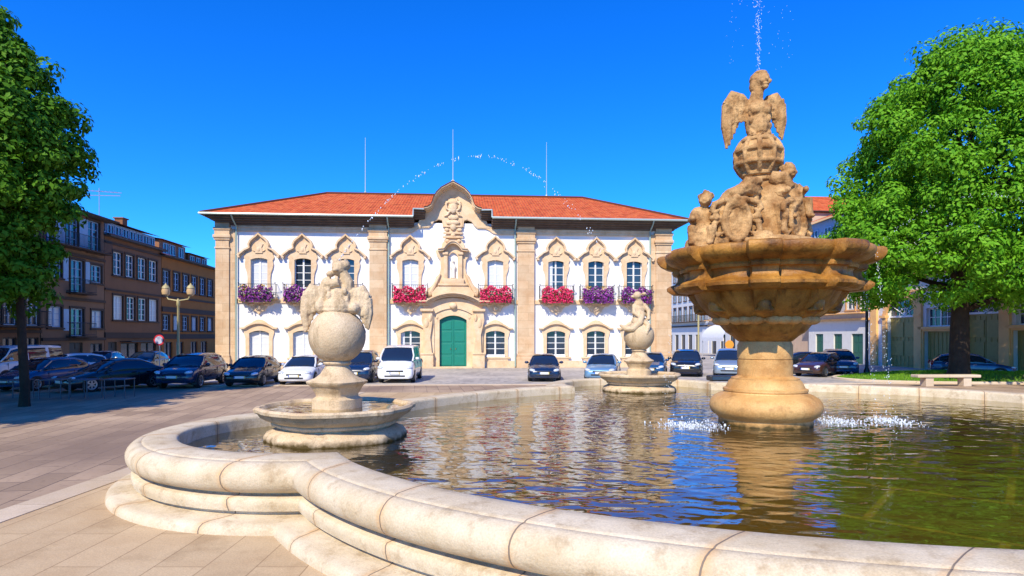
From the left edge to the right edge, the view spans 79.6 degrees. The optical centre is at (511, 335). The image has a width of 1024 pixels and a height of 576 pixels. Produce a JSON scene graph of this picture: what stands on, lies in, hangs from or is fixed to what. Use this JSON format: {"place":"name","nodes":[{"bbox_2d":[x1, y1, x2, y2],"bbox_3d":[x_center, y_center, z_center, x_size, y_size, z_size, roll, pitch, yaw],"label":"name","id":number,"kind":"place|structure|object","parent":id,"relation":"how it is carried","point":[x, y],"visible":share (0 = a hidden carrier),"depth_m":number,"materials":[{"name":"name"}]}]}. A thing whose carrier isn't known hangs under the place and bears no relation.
{"place":"outdoors","nodes":[
{"label":"outdoors","id":0,"kind":"place"},
{"bbox_2d":[0,384,1023,509],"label":"plaza","id":1,"kind":"structure","parent":0,"point":[54,442],"depth_m":18.85,"materials":[{"name":"beige stone"}]},
{"bbox_2d":[0,357,89,390],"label":"parked car","id":2,"kind":"object","parent":1,"relation":"on","point":[44,367],"visible":0.48,"depth_m":28.56,"materials":[{"name":"blue paint"}]},
{"bbox_2d":[0,5,102,406],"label":"street tree","id":3,"kind":"object","parent":1,"relation":"on","point":[35,140],"visible":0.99,"depth_m":21.45,"materials":[{"name":"green plant"}]},
{"bbox_2d":[37,378,71,399],"bbox_3d":[-18.300,2.110,24.600,0.840,0.780,0.840,0,0,-11],"label":"table","id":4,"kind":"object","parent":1,"relation":"on","point":[54,379],"visible":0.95,"depth_m":24.29,"materials":[{"name":"grey metal"}]},
{"bbox_2d":[67,378,102,399],"bbox_3d":[-17.000,2.110,24.500,0.840,0.780,0.840,0,0,6],"label":"table","id":5,"kind":"object","parent":1,"relation":"on","point":[88,379],"visible":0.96,"depth_m":24.15,"materials":[{"name":"grey metal"}]},
{"bbox_2d":[51,358,163,391],"bbox_3d":[-18.814,1.768,29.042,2.228,1.465,4.734,0,0,28],"label":"parked car","id":6,"kind":"object","parent":1,"relation":"on","point":[141,371],"visible":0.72,"depth_m":28.43,"materials":[{"name":"black paint"}]},
{"bbox_2d":[103,378,135,398],"bbox_3d":[-15.900,2.110,24.900,0.840,0.780,0.840,0,0,-6],"label":"table","id":7,"kind":"object","parent":1,"relation":"on","point":[114,379],"visible":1,"depth_m":24.74,"materials":[{"name":"grey metal"}]},
{"bbox_2d":[0,392,364,522],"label":"platform border","id":8,"kind":"object","parent":1,"relation":"on","point":[21,509],"visible":0.29,"depth_m":9.51,"materials":[{"name":"stone"}]},
{"bbox_2d":[0,392,459,575],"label":"platform","id":9,"kind":"structure","parent":1,"relation":"on","point":[89,533],"depth_m":7.17,"materials":[{"name":"beige stone"}]},
{"bbox_2d":[253,259,415,470],"bbox_3d":[-3.270,0.523,11.500,2.826,3.955,2.899,0,0,0],"label":"ball fountain","id":10,"kind":"object","parent":9,"relation":"on","point":[337,411],"visible":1,"depth_m":11.12,"materials":[{"name":"stone"}]},
{"bbox_2d":[339,154,629,299],"bbox_3d":[-0.324,-2.001,12.193,6.075,3.192,0.149,0,0,-15],"label":"water jet","id":11,"kind":"object","parent":10,"relation":"attached to","point":[477,157],"visible":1,"depth_m":12.09,"materials":[{"name":"white"}]},
{"bbox_2d":[105,378,1023,575],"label":"fountain basin","id":12,"kind":"object","parent":9,"relation":"on","point":[332,513],"visible":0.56,"depth_m":6.19,"materials":[{"name":"stone"}]},
{"bbox_2d":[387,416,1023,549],"bbox_3d":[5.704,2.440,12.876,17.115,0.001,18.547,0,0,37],"label":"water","id":13,"kind":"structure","parent":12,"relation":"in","point":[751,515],"depth_m":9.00,"materials":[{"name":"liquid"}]},
{"bbox_2d":[706,375,734,380],"bbox_3d":[7.601,1.530,22.293,1.000,0.200,0.415,0,0,-5],"label":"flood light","id":14,"kind":"object","parent":12,"relation":"on","point":[718,377],"visible":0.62,"depth_m":22.10,"materials":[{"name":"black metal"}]},
{"bbox_2d":[598,291,680,393],"bbox_3d":[4.380,0.482,21.200,2.826,4.035,2.899,0,0,0],"label":"ball fountain","id":15,"kind":"object","parent":9,"relation":"on","point":[638,376],"visible":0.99,"depth_m":20.76,"materials":[{"name":"stone"}]},
{"bbox_2d":[657,70,887,452],"bbox_3d":[5.470,-1.615,13.300,4.386,8.230,4.386,0,0,0],"label":"central fountain","id":16,"kind":"object","parent":9,"relation":"on","point":[765,279],"visible":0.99,"depth_m":12.54,"materials":[{"name":"stone"}]},
{"bbox_2d":[198,138,688,368],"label":"town hall","id":17,"kind":"structure","parent":1,"relation":"on","point":[452,246],"depth_m":47.92,"materials":[{"name":"paint"}]},
{"bbox_2d":[238,284,272,302],"bbox_3d":[-19.234,-3.215,46.065,2.605,1.433,0.652,0,0,-4],"label":"flower box","id":18,"kind":"object","parent":17,"relation":"attached to","point":[266,294],"visible":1,"depth_m":45.97,"materials":[{"name":"plant"}]},
{"bbox_2d":[251,258,266,287],"bbox_3d":[-19.271,-4.860,47.051,1.360,2.420,0.110,0,0,-4],"label":"window","id":19,"kind":"structure","parent":17,"relation":"in","point":[258,265],"depth_m":47.02,"materials":[{"name":"white paint"}]},
{"bbox_2d":[250,331,268,354],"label":"window","id":20,"kind":"structure","parent":17,"relation":"in","point":[259,340],"depth_m":47.03,"materials":[{"name":"white paint"}]},
{"bbox_2d":[283,284,306,302],"bbox_3d":[-15.951,-3.211,46.326,2.546,1.426,0.656,0,0,-4],"label":"flower box","id":21,"kind":"object","parent":17,"relation":"attached to","point":[288,295],"visible":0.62,"depth_m":46.17,"materials":[{"name":"plant"}]},
{"bbox_2d":[295,259,310,287],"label":"window","id":22,"kind":"structure","parent":17,"relation":"in","point":[302,266],"depth_m":47.31,"materials":[{"name":"white paint"}]},
{"bbox_2d":[293,331,312,355],"bbox_3d":[-16.031,0.550,47.306,1.660,2.000,0.110,0,0,-4],"label":"window","id":23,"kind":"structure","parent":17,"relation":"in","point":[301,346],"depth_m":47.28,"materials":[{"name":"white paint"}]},
{"bbox_2d":[393,285,425,302],"bbox_3d":[-7.843,-3.213,46.962,2.548,1.423,0.641,0,0,-4],"label":"flower box","id":24,"kind":"object","parent":17,"relation":"attached to","point":[400,296],"visible":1,"depth_m":46.84,"materials":[{"name":"plant"}]},
{"bbox_2d":[402,260,417,288],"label":"window","id":25,"kind":"structure","parent":17,"relation":"in","point":[409,268],"depth_m":47.92,"materials":[{"name":"white paint"}]},
{"bbox_2d":[401,331,419,348],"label":"window","id":26,"kind":"structure","parent":17,"relation":"in","point":[407,337],"depth_m":47.96,"materials":[{"name":"white paint"}]},
{"bbox_2d":[440,316,466,365],"bbox_3d":[-4.605,0.460,48.110,2.100,4.080,0.180,0,0,-4],"label":"door","id":27,"kind":"structure","parent":17,"relation":"in","point":[453,329],"depth_m":48.10,"materials":[{"name":"green wood"}]},
{"bbox_2d":[487,260,502,288],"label":"window","id":28,"kind":"structure","parent":17,"relation":"in","point":[494,268],"depth_m":48.45,"materials":[{"name":"white paint"}]},
{"bbox_2d":[486,331,504,355],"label":"window","id":29,"kind":"structure","parent":17,"relation":"in","point":[495,340],"depth_m":48.46,"materials":[{"name":"white paint"}]},
{"bbox_2d":[480,285,511,303],"bbox_3d":[-1.257,-3.218,47.486,2.540,1.456,0.667,0,0,-5],"label":"flower box","id":30,"kind":"object","parent":17,"relation":"attached to","point":[502,296],"visible":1,"depth_m":47.37,"materials":[{"name":"plant"}]},
{"bbox_2d":[548,261,563,289],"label":"window","id":31,"kind":"structure","parent":17,"relation":"in","point":[555,268],"depth_m":48.84,"materials":[{"name":"white paint"}]},
{"bbox_2d":[547,331,564,355],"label":"window","id":32,"kind":"structure","parent":17,"relation":"in","point":[555,339],"depth_m":48.84,"materials":[{"name":"white paint"}]},
{"bbox_2d":[541,286,573,303],"bbox_3d":[3.530,-3.202,47.849,2.550,1.408,0.663,0,0,-4],"label":"flower box","id":33,"kind":"object","parent":17,"relation":"attached to","point":[552,295],"visible":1,"depth_m":47.74,"materials":[{"name":"plant"}]},
{"bbox_2d":[588,261,602,289],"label":"window","id":34,"kind":"structure","parent":17,"relation":"in","point":[595,268],"depth_m":49.10,"materials":[{"name":"white paint"}]},
{"bbox_2d":[587,331,604,354],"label":"window","id":35,"kind":"structure","parent":17,"relation":"in","point":[595,339],"depth_m":49.10,"materials":[{"name":"white paint"}]},
{"bbox_2d":[582,286,613,303],"bbox_3d":[6.731,-3.215,48.109,2.551,1.429,0.657,0,0,-5],"label":"flower box","id":36,"kind":"object","parent":17,"relation":"attached to","point":[604,295],"visible":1,"depth_m":47.99,"materials":[{"name":"plant"}]},
{"bbox_2d":[627,262,641,289],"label":"window","id":37,"kind":"structure","parent":17,"relation":"in","point":[634,269],"depth_m":49.35,"materials":[{"name":"white paint"}]},
{"bbox_2d":[621,286,652,303],"bbox_3d":[9.826,-3.218,48.357,2.525,1.453,0.653,0,0,-5],"label":"flower box","id":38,"kind":"object","parent":17,"relation":"attached to","point":[627,292],"visible":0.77,"depth_m":48.25,"materials":[{"name":"plant"}]},
{"bbox_2d":[42,383,919,386],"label":"kerb","id":39,"kind":"structure","parent":1,"relation":"on","point":[444,384],"depth_m":31.29,"materials":[{"name":"stone"}]},
{"bbox_2d":[911,374,980,386],"bbox_3d":[21.600,2.210,30.600,3.200,0.580,0.560,0,0,-2],"label":"stone bench","id":40,"kind":"object","parent":1,"relation":"on","point":[926,380],"visible":1,"depth_m":30.37,"materials":[{"name":"beige stone"}]},
{"bbox_2d":[0,0,1023,266],"label":"sky","id":41,"kind":"structure","parent":0,"point":[194,106],"materials":[{"name":"blue"}]},
{"bbox_2d":[139,351,927,384],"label":"road","id":42,"kind":"structure","parent":0,"point":[479,376],"depth_m":37.87,"materials":[{"name":"grey asphalt"}]},
{"bbox_2d":[0,206,51,345],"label":"corner townhouse","id":43,"kind":"structure","parent":42,"relation":"on","point":[8,330],"depth_m":40.61,"materials":[{"name":"brick"}]},
{"bbox_2d":[0,303,16,327],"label":"window","id":44,"kind":"structure","parent":43,"relation":"in","point":[3,305],"depth_m":39.83,"materials":[{"name":"grey glass"}]},
{"bbox_2d":[24,294,40,327],"bbox_3d":[-32.882,-1.895,42.083,0.330,2.730,1.650,0,0,-5],"label":"window","id":45,"kind":"structure","parent":43,"relation":"in","point":[33,306],"depth_m":42.42,"materials":[{"name":"white paint"}]},
{"bbox_2d":[0,345,62,373],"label":"parked van","id":46,"kind":"object","parent":42,"relation":"on","point":[8,357],"visible":0.16,"depth_m":33.27,"materials":[{"name":"white paint"}]},
{"bbox_2d":[40,210,119,353],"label":"townhouse","id":47,"kind":"structure","parent":42,"relation":"on","point":[76,320],"depth_m":47.22,"materials":[{"name":"paint"}]},
{"bbox_2d":[46,303,64,328],"bbox_3d":[-33.056,-1.395,44.391,0.330,1.830,1.900,0,0,-5],"label":"window","id":48,"kind":"structure","parent":47,"relation":"in","point":[54,316],"depth_m":44.67,"materials":[{"name":"white glass"}]},
{"bbox_2d":[64,215,81,250],"bbox_3d":[-33.211,-7.920,46.313,0.330,2.780,1.950,0,0,-4],"label":"window","id":49,"kind":"structure","parent":47,"relation":"in","point":[69,227],"depth_m":46.64,"materials":[{"name":"blue glass"}]},
{"bbox_2d":[69,342,80,352],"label":"shop window","id":50,"kind":"structure","parent":47,"relation":"in","point":[73,347],"depth_m":46.94,"materials":[{"name":"grey glass"}]},
{"bbox_2d":[69,306,85,335],"bbox_3d":[-33.260,-1.045,46.936,0.330,2.430,2.000,0,0,-4],"label":"window","id":51,"kind":"structure","parent":47,"relation":"in","point":[75,315],"depth_m":46.89,"materials":[{"name":"teal glass"}]},
{"bbox_2d":[69,256,86,295],"bbox_3d":[-33.260,-4.545,46.936,0.330,2.830,2.000,0,0,-4],"label":"window","id":52,"kind":"structure","parent":47,"relation":"in","point":[75,266],"depth_m":46.89,"materials":[{"name":"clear glass"}]},
{"bbox_2d":[86,217,102,255],"bbox_3d":[-33.421,-7.920,49.027,0.330,2.780,2.000,0,0,-5],"label":"window","id":53,"kind":"structure","parent":47,"relation":"in","point":[93,229],"depth_m":49.42,"materials":[{"name":"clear glass"}]},
{"bbox_2d":[90,262,104,285],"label":"window","id":54,"kind":"structure","parent":47,"relation":"in","point":[94,270],"depth_m":49.53,"materials":[{"name":"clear glass"}]},
{"bbox_2d":[90,308,105,329],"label":"window","id":55,"kind":"structure","parent":47,"relation":"in","point":[97,316],"depth_m":49.65,"materials":[{"name":"white glass"}]},
{"bbox_2d":[60,353,106,364],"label":"parked car","id":56,"kind":"object","parent":42,"relation":"on","point":[90,358],"visible":0.04,"depth_m":36.45,"materials":[{"name":"white paint"}]},
{"bbox_2d":[92,351,125,358],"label":"parked car","id":57,"kind":"object","parent":42,"relation":"on","point":[111,354],"visible":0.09,"depth_m":41.81,"materials":[{"name":"blue metal"}]},
{"bbox_2d":[104,217,167,356],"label":"townhouse","id":58,"kind":"structure","parent":42,"relation":"on","point":[132,295],"depth_m":54.81,"materials":[{"name":"stone"}]},
{"bbox_2d":[112,249,124,277],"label":"window","id":59,"kind":"structure","parent":58,"relation":"in","point":[116,258],"depth_m":52.61,"materials":[{"name":"white paint"}]},
{"bbox_2d":[112,293,125,321],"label":"window","id":60,"kind":"structure","parent":58,"relation":"in","point":[117,302],"depth_m":52.66,"materials":[{"name":"white paint"}]},
{"bbox_2d":[121,343,136,356],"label":"shop window","id":61,"kind":"structure","parent":58,"relation":"in","point":[127,349],"depth_m":54.30,"materials":[{"name":"grey glass"}]},
{"bbox_2d":[124,252,135,279],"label":"window","id":62,"kind":"structure","parent":58,"relation":"in","point":[128,260],"depth_m":54.30,"materials":[{"name":"white paint"}]},
{"bbox_2d":[125,295,137,321],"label":"window","id":63,"kind":"structure","parent":58,"relation":"in","point":[129,299],"depth_m":54.50,"materials":[{"name":"white paint"}]},
{"bbox_2d":[136,255,148,281],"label":"window","id":64,"kind":"structure","parent":58,"relation":"in","point":[141,261],"depth_m":56.63,"materials":[{"name":"white paint"}]},
{"bbox_2d":[137,296,148,322],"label":"window","id":65,"kind":"structure","parent":58,"relation":"in","point":[141,309],"depth_m":56.57,"materials":[{"name":"white paint"}]},
{"bbox_2d":[141,342,154,350],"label":"shop window","id":66,"kind":"structure","parent":58,"relation":"in","point":[146,346],"depth_m":57.57,"materials":[{"name":"grey glass"}]},
{"bbox_2d":[148,258,158,283],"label":"window","id":67,"kind":"structure","parent":58,"relation":"in","point":[152,272],"depth_m":58.63,"materials":[{"name":"white paint"}]},
{"bbox_2d":[148,297,159,322],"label":"window","id":68,"kind":"structure","parent":58,"relation":"in","point":[152,313],"depth_m":58.72,"materials":[{"name":"white paint"}]},
{"bbox_2d":[126,350,169,365],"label":"parked car","id":69,"kind":"object","parent":42,"relation":"on","point":[151,356],"visible":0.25,"depth_m":42.10,"materials":[{"name":"blue paint"}]},
{"bbox_2d":[161,283,194,354],"bbox_3d":[-20.100,-0.340,37.000,1.980,5.680,0.480,0,0,0],"label":"street lamp","id":70,"kind":"object","parent":42,"relation":"on","point":[165,290],"visible":0.8,"depth_m":36.93,"materials":[{"name":"metal"}]},
{"bbox_2d":[155,237,214,358],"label":"townhouse","id":71,"kind":"structure","parent":42,"relation":"on","point":[181,269],"depth_m":65.72,"materials":[{"name":"brown brick"}]},
{"bbox_2d":[161,268,171,291],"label":"window","id":72,"kind":"structure","parent":71,"relation":"in","point":[165,279],"depth_m":61.38,"materials":[{"name":"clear glass"}]},
{"bbox_2d":[162,313,170,331],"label":"window","id":73,"kind":"structure","parent":71,"relation":"in","point":[165,325],"depth_m":61.17,"materials":[{"name":"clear glass"}]},
{"bbox_2d":[172,270,181,292],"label":"window","id":74,"kind":"structure","parent":71,"relation":"in","point":[175,273],"depth_m":63.52,"materials":[{"name":"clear glass"}]},
{"bbox_2d":[182,272,189,293],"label":"window","id":75,"kind":"structure","parent":71,"relation":"in","point":[185,277],"depth_m":65.23,"materials":[{"name":"blue glass"}]},
{"bbox_2d":[199,276,206,296],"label":"window","id":76,"kind":"structure","parent":71,"relation":"in","point":[202,282],"depth_m":69.73,"materials":[{"name":"blue glass"}]},
{"bbox_2d":[154,352,228,387],"bbox_3d":[-16.016,1.673,30.906,2.288,1.655,4.526,0,0,-3],"label":"parked car","id":77,"kind":"object","parent":42,"relation":"on","point":[196,370],"visible":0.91,"depth_m":29.87,"materials":[{"name":"blue paint"}]},
{"bbox_2d":[224,355,280,385],"bbox_3d":[-13.392,1.755,31.929,2.188,1.490,4.176,0,0,-4],"label":"parked car","id":78,"kind":"object","parent":42,"relation":"on","point":[260,370],"visible":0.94,"depth_m":30.92,"materials":[{"name":"black paint"}]},
{"bbox_2d":[278,354,324,384],"bbox_3d":[-11.056,1.755,32.831,2.188,1.490,4.176,0,0,-3],"label":"parked car","id":79,"kind":"object","parent":42,"relation":"on","point":[300,368],"visible":0.73,"depth_m":31.57,"materials":[{"name":"white paint"}]},
{"bbox_2d":[349,350,379,381],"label":"parked car","id":80,"kind":"object","parent":42,"relation":"on","point":[364,364],"visible":0.38,"depth_m":33.06,"materials":[{"name":"blue paint"}]},
{"bbox_2d":[376,345,422,381],"bbox_3d":[-6.232,1.498,34.562,2.328,2.005,4.834,0,0,-2],"label":"parked van","id":81,"kind":"object","parent":42,"relation":"on","point":[401,361],"visible":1,"depth_m":32.88,"materials":[{"name":"white paint"}]},
{"bbox_2d":[525,353,562,380],"bbox_3d":[1.821,1.755,35.233,2.188,1.490,4.176,0,0,2],"label":"parked car","id":82,"kind":"object","parent":42,"relation":"on","point":[543,365],"visible":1,"depth_m":33.78,"materials":[{"name":"blue paint"}]},
{"bbox_2d":[583,353,621,377],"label":"parked car","id":83,"kind":"object","parent":42,"relation":"on","point":[597,363],"visible":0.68,"depth_m":34.35,"materials":[{"name":"silver paint"}]},
{"bbox_2d":[645,352,668,371],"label":"parked car","id":84,"kind":"object","parent":42,"relation":"on","point":[659,363],"visible":0.41,"depth_m":37.89,"materials":[{"name":"blue paint"}]},
{"bbox_2d":[668,349,704,376],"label":"parked car","id":85,"kind":"object","parent":42,"relation":"on","point":[686,361],"visible":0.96,"depth_m":37.66,"materials":[{"name":"black paint"}]},
{"bbox_2d":[672,276,708,352],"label":"townhouse","id":86,"kind":"structure","parent":42,"relation":"on","point":[684,326],"depth_m":96.83,"materials":[{"name":"white paint"}]},
{"bbox_2d":[701,325,724,355],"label":"parasol","id":87,"kind":"object","parent":42,"relation":"on","point":[714,333],"visible":0.7,"depth_m":74.88,"materials":[{"name":"white fabric"}]},
{"bbox_2d":[704,315,738,353],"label":"townhouse","id":88,"kind":"structure","parent":42,"relation":"on","point":[714,346],"depth_m":85.00,"materials":[{"name":"white paint"}]},
{"bbox_2d":[710,348,737,374],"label":"parked car","id":89,"kind":"object","parent":42,"relation":"on","point":[725,360],"visible":0.57,"depth_m":37.43,"materials":[{"name":"silver metal"}]},
{"bbox_2d":[792,351,837,373],"bbox_3d":[20.088,1.768,41.281,4.734,1.465,2.228,0,0,2],"label":"parked car","id":90,"kind":"object","parent":42,"relation":"on","point":[797,356],"visible":0.06,"depth_m":40.62,"materials":[{"name":"black paint"}]},
{"bbox_2d":[793,352,844,376],"bbox_3d":[19.458,1.755,38.807,4.176,1.490,2.188,0,0,-40],"label":"parked car","id":91,"kind":"object","parent":42,"relation":"on","point":[823,364],"visible":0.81,"depth_m":37.93,"materials":[{"name":"brown paint"}]},
{"bbox_2d":[792,196,845,351],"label":"townhouse","id":92,"kind":"structure","parent":42,"relation":"on","point":[800,343],"depth_m":64.31,"materials":[{"name":"paint"}]},
{"bbox_2d":[823,349,859,374],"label":"parked car","id":93,"kind":"object","parent":42,"relation":"on","point":[847,363],"visible":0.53,"depth_m":38.43,"materials":[{"name":"blue paint"}]},
{"bbox_2d":[863,298,869,372],"bbox_3d":[22.347,-1.025,38.700,0.560,7.050,0.560,0,0,0],"label":"lamp post","id":94,"kind":"object","parent":42,"relation":"on","point":[866,369],"visible":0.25,"depth_m":38.63,"materials":[{"name":"black metal"}]},
{"bbox_2d":[809,203,995,364],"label":"townhouse","id":95,"kind":"structure","parent":42,"relation":"on","point":[844,328],"depth_m":57.24,"materials":[{"name":"white paint"}]},
{"bbox_2d":[853,334,862,363],"bbox_3d":[30.952,1.150,54.836,0.090,2.700,1.600,0,0,-4],"label":"door","id":96,"kind":"structure","parent":95,"relation":"in","point":[857,338],"depth_m":54.85,"materials":[{"name":"green wood"}]},
{"bbox_2d":[831,374,1023,384],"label":"grass kerb","id":97,"kind":"structure","parent":42,"relation":"on","point":[935,382],"depth_m":32.30,"materials":[{"name":"stone"}]},
{"bbox_2d":[837,369,1023,381],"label":"grass","id":98,"kind":"structure","parent":42,"relation":"on","point":[876,374],"depth_m":34.19,"materials":[{"name":"green plant"}]},
{"bbox_2d":[817,17,1023,379],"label":"plane tree","id":99,"kind":"object","parent":98,"relation":"on","point":[980,249],"visible":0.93,"depth_m":30.54,"materials":[{"name":"green plant"}]},
{"bbox_2d":[870,267,1023,370],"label":"arcade building","id":100,"kind":"structure","parent":42,"relation":"on","point":[917,336],"depth_m":46.50,"materials":[{"name":"beige paint"}]},
{"bbox_2d":[891,317,912,367],"bbox_3d":[31.534,0.500,49.335,0.110,4.000,3.200,0,0,-4],"label":"arched door","id":101,"kind":"structure","parent":100,"relation":"in","point":[902,327],"depth_m":49.58,"materials":[{"name":"green wood"}]},
{"bbox_2d":[928,331,949,360],"bbox_3d":[31.850,1.075,45.448,0.090,2.850,2.800,0,0,-4],"label":"door","id":102,"kind":"structure","parent":100,"relation":"in","point":[938,341],"depth_m":45.92,"materials":[{"name":"green wood"}]},
{"bbox_2d":[929,308,950,326],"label":"window","id":103,"kind":"structure","parent":100,"relation":"in","point":[936,318],"depth_m":45.75,"materials":[{"name":"white paint"}]},
{"bbox_2d":[969,313,997,362],"bbox_3d":[32.138,0.500,41.659,0.110,4.000,3.200,0,0,-4],"label":"arched door","id":104,"kind":"structure","parent":100,"relation":"in","point":[983,327],"depth_m":41.77,"materials":[{"name":"green wood"}]},
{"bbox_2d":[1018,330,1023,370],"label":"door","id":105,"kind":"structure","parent":100,"relation":"in","point":[1020,333],"depth_m":39.00,"materials":[{"name":"green wood"}]},
{"bbox_2d":[928,353,1016,370],"bbox_3d":[27.604,1.755,36.955,4.176,1.490,2.188,0,0,28],"label":"parked car","id":106,"kind":"object","parent":42,"relation":"on","point":[940,361],"visible":0.34,"depth_m":36.22,"materials":[{"name":"blue paint"}]},
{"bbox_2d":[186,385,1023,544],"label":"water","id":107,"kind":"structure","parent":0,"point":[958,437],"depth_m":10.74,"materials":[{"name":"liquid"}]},
{"bbox_2d":[644,414,728,430],"bbox_3d":[3.757,1.784,12.929,2.097,0.260,1.652,0,0,0],"label":"splash","id":108,"kind":"object","parent":107,"relation":"on","point":[684,423],"visible":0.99,"depth_m":12.84,"materials":[{"name":"white liquid"}]},
{"bbox_2d":[814,411,879,429],"bbox_3d":[7.010,1.795,13.273,2.390,0.231,1.726,0,0,-18],"label":"splash","id":109,"kind":"object","parent":107,"relation":"on","point":[841,421],"visible":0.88,"depth_m":13.26,"materials":[{"name":"white liquid"}]},
{"bbox_2d":[845,410,928,426],"bbox_3d":[8.415,1.798,13.462,1.307,0.235,1.508,0,0,-30],"label":"splash","id":110,"kind":"object","parent":107,"relation":"on","point":[888,420],"visible":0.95,"depth_m":13.48,"materials":[{"name":"white liquid"}]},
{"bbox_2d":[663,252,896,433],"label":"falling water","id":111,"kind":"structure","parent":0,"point":[867,349],"depth_m":11.77,"materials":[{"name":"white liquid"}]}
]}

